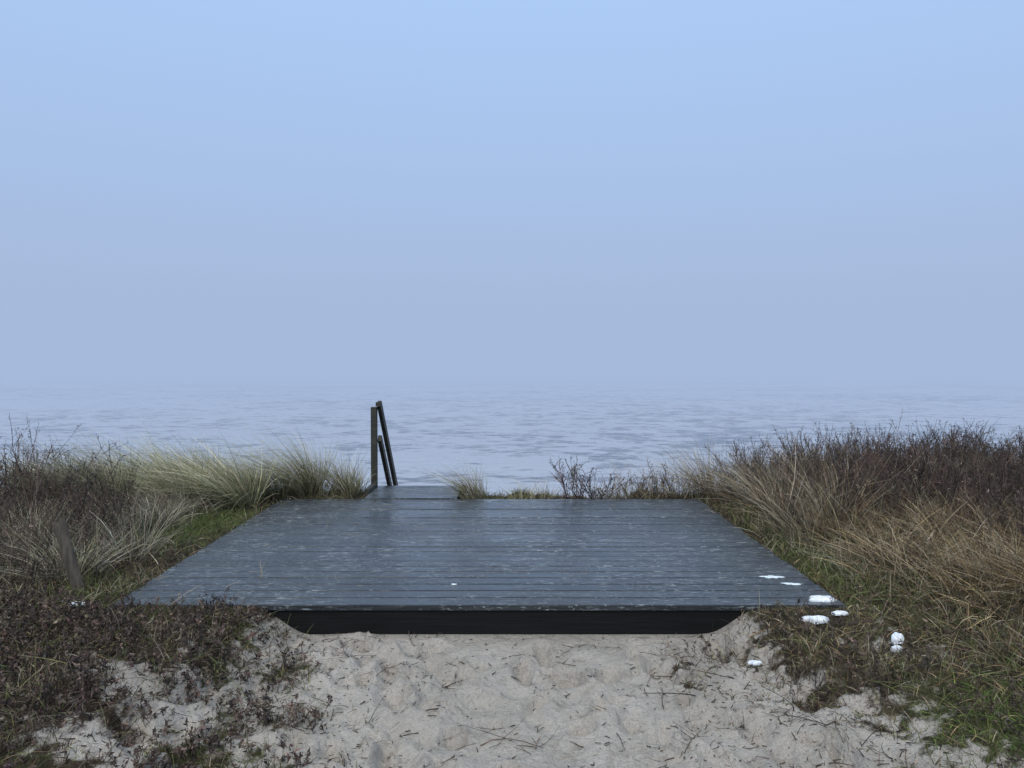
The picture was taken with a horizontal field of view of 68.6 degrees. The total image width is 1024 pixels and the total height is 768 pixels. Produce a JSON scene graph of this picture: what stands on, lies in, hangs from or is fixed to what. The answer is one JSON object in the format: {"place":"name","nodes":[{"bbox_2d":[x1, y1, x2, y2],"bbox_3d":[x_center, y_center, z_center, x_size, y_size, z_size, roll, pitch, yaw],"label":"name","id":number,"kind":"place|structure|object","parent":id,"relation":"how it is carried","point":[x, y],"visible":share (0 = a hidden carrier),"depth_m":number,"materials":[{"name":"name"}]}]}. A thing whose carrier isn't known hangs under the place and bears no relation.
{"place":"outdoors","nodes":[
{"label":"outdoors","id":0,"kind":"place"},
{"bbox_2d":[0,464,267,588],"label":"dune grass","id":1,"kind":"structure","parent":0,"point":[155,510],"depth_m":5.76,"materials":[{"name":"green plant"}]},
{"bbox_2d":[0,480,1023,767],"bbox_3d":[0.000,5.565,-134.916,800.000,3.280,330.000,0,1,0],"label":"ground","id":2,"kind":"structure","parent":0,"point":[502,698],"depth_m":3.47,"materials":[{"name":"beige sand"}]},
{"bbox_2d":[52,517,84,593],"bbox_3d":[-2.804,1.177,4.804,0.255,0.654,0.084,0,1,0],"label":"wooden post","id":3,"kind":"object","parent":2,"relation":"on","point":[60,530],"visible":0.73,"depth_m":4.78,"materials":[{"name":"grey wood"}]},
{"bbox_2d":[0,414,178,593],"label":"rose bush","id":4,"kind":"object","parent":2,"relation":"on","point":[31,503],"visible":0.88,"depth_m":5.92,"materials":[{"name":"brown plant"}]},
{"bbox_2d":[0,418,348,509],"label":"marram grass","id":5,"kind":"structure","parent":2,"relation":"on","point":[237,484],"depth_m":7.81,"materials":[{"name":"plant"}]},
{"bbox_2d":[364,401,466,498],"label":"wooden stairs","id":6,"kind":"structure","parent":2,"relation":"on","point":[388,491],"depth_m":8.86,"materials":[{"name":"grey wood"}]},
{"bbox_2d":[112,499,845,633],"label":"wooden deck","id":7,"kind":"structure","parent":2,"relation":"on","point":[397,566],"depth_m":5.23,"materials":[{"name":"grey wood"}]},
{"bbox_2d":[172,502,781,601],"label":"straw litter","id":8,"kind":"object","parent":7,"relation":"on","point":[415,527],"visible":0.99,"depth_m":5.96,"materials":[{"name":"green plant"}]},
{"bbox_2d":[759,575,784,577],"bbox_3d":[1.750,1.296,5.052,0.172,0.005,0.067,0,1,0],"label":"snow patch","id":9,"kind":"object","parent":7,"relation":"on","point":[770,576],"visible":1,"depth_m":5.05,"materials":[{"name":"white snow"}]},
{"bbox_2d":[782,583,800,584],"bbox_3d":[1.816,1.299,4.885,0.130,0.005,0.047,0,1,10],"label":"snow patch","id":10,"kind":"object","parent":7,"relation":"on","point":[792,583],"visible":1,"depth_m":4.88,"materials":[{"name":"white snow"}]},
{"bbox_2d":[809,595,836,602],"bbox_3d":[1.876,1.299,4.555,0.174,0.027,0.118,0,1,0],"label":"snow patch","id":11,"kind":"object","parent":7,"relation":"on","point":[819,598],"visible":0.92,"depth_m":4.52,"materials":[{"name":"white snow"}]},
{"bbox_2d":[280,438,712,498],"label":"marram grass","id":12,"kind":"structure","parent":2,"relation":"on","point":[344,486],"depth_m":8.32,"materials":[{"name":"plant"}]},
{"bbox_2d":[0,572,1023,767],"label":"heather","id":13,"kind":"object","parent":2,"relation":"on","point":[91,608],"visible":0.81,"depth_m":3.65,"materials":[{"name":"brown plant"}]},
{"bbox_2d":[0,480,1023,767],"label":"ground cover plants","id":14,"kind":"object","parent":2,"relation":"on","point":[124,578],"visible":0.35,"depth_m":3.85,"materials":[{"name":"green plant"}]},
{"bbox_2d":[0,606,1023,767],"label":"fallen twigs","id":15,"kind":"object","parent":2,"relation":"on","point":[563,663],"visible":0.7,"depth_m":3.40,"materials":[{"name":"brown wood"}]},
{"bbox_2d":[548,456,677,498],"bbox_3d":[1.090,1.072,8.344,1.497,0.595,0.692,0,1,-15],"label":"rose bush","id":16,"kind":"object","parent":2,"relation":"on","point":[589,480],"visible":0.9,"depth_m":8.29,"materials":[{"name":"brown plant"}]},
{"bbox_2d":[748,660,761,665],"bbox_3d":[1.272,1.459,3.929,0.076,0.021,0.041,0,1,0],"label":"snow patch","id":17,"kind":"object","parent":2,"relation":"on","point":[753,662],"visible":0.97,"depth_m":3.92,"materials":[{"name":"white snow"}]},
{"bbox_2d":[799,615,828,623],"bbox_3d":[1.708,1.330,4.246,0.166,0.040,0.075,0,1,0],"label":"snow patch","id":18,"kind":"object","parent":2,"relation":"on","point":[820,618],"visible":0.84,"depth_m":4.23,"materials":[{"name":"white snow"}]},
{"bbox_2d":[618,425,1023,710],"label":"tall dry grass","id":19,"kind":"structure","parent":2,"relation":"on","point":[980,556],"depth_m":5.41,"materials":[{"name":"beige plant"}]},
{"bbox_2d":[832,610,847,615],"bbox_3d":[1.860,1.300,4.270,0.083,0.027,0.055,0,1,-20],"label":"snow patch","id":20,"kind":"object","parent":2,"relation":"on","point":[838,613],"visible":0.87,"depth_m":4.26,"materials":[{"name":"white snow"}]},
{"bbox_2d":[704,408,1023,547],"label":"rose thicket","id":21,"kind":"object","parent":2,"relation":"on","point":[951,474],"visible":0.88,"depth_m":6.86,"materials":[{"name":"brown plant"}]},
{"bbox_2d":[890,645,901,651],"bbox_3d":[1.936,1.332,3.787,0.049,0.035,0.038,0,1,-23],"label":"snow patch","id":22,"kind":"object","parent":2,"relation":"on","point":[894,647],"visible":0.78,"depth_m":3.78,"materials":[{"name":"white snow"}]},
{"bbox_2d":[891,632,903,644],"bbox_3d":[2.000,1.319,3.894,0.054,0.060,0.072,1,2,41],"label":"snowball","id":23,"kind":"object","parent":2,"relation":"on","point":[895,638],"visible":0.88,"depth_m":3.88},
{"bbox_2d":[0,370,1023,497],"bbox_3d":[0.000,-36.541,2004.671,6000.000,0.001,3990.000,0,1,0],"label":"water","id":24,"kind":"structure","parent":0,"point":[508,428],"depth_m":60.98,"materials":[{"name":"blue liquid"}]},
{"bbox_2d":[0,0,1023,369],"label":"sky","id":25,"kind":"structure","parent":0,"point":[185,184],"materials":[{"name":"blue"}]}
]}

